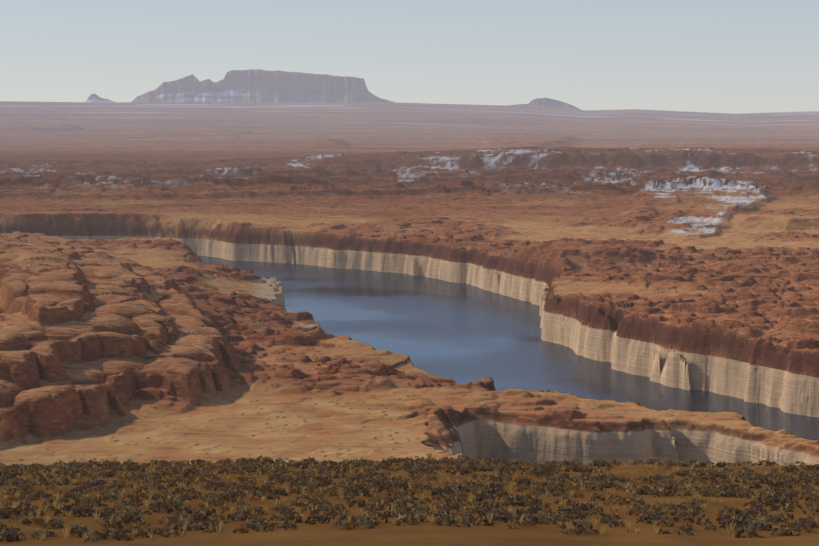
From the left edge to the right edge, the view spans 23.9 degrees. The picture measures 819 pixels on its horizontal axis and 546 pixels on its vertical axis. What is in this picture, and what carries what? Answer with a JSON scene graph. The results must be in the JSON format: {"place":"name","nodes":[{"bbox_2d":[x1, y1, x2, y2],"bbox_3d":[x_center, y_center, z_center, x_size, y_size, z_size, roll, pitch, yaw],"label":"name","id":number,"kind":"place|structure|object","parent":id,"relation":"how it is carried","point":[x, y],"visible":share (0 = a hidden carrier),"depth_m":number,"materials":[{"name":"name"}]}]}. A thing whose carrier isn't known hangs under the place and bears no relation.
{"place":"outdoors","nodes":[
{"label":"outdoors","id":0,"kind":"place"},
{"bbox_2d":[0,69,818,545],"bbox_3d":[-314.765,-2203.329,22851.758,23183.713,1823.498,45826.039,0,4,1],"label":"desert terrain","id":1,"kind":"structure","parent":0,"point":[134,327],"depth_m":2668.65,"materials":[{"name":"stone"}]},
{"bbox_2d":[0,455,818,541],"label":"sagebrush scrub","id":2,"kind":"object","parent":1,"relation":"on","point":[745,522],"visible":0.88,"depth_m":119.97,"materials":[{"name":"green plant"}]},
{"bbox_2d":[383,112,818,143],"bbox_3d":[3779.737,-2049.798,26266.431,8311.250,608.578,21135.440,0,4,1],"label":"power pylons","id":3,"kind":"object","parent":1,"relation":"on","point":[640,137],"visible":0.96,"depth_m":20297.52,"materials":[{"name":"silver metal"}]},
{"bbox_2d":[0,0,818,113],"label":"sky","id":4,"kind":"structure","parent":0,"point":[710,56],"materials":[{"name":"blue"}]},
{"bbox_2d":[197,255,818,439],"bbox_3d":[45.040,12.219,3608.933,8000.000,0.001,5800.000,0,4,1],"label":"lake water","id":5,"kind":"structure","parent":0,"point":[462,333],"depth_m":2570.82,"materials":[{"name":"blue liquid"}]}
]}

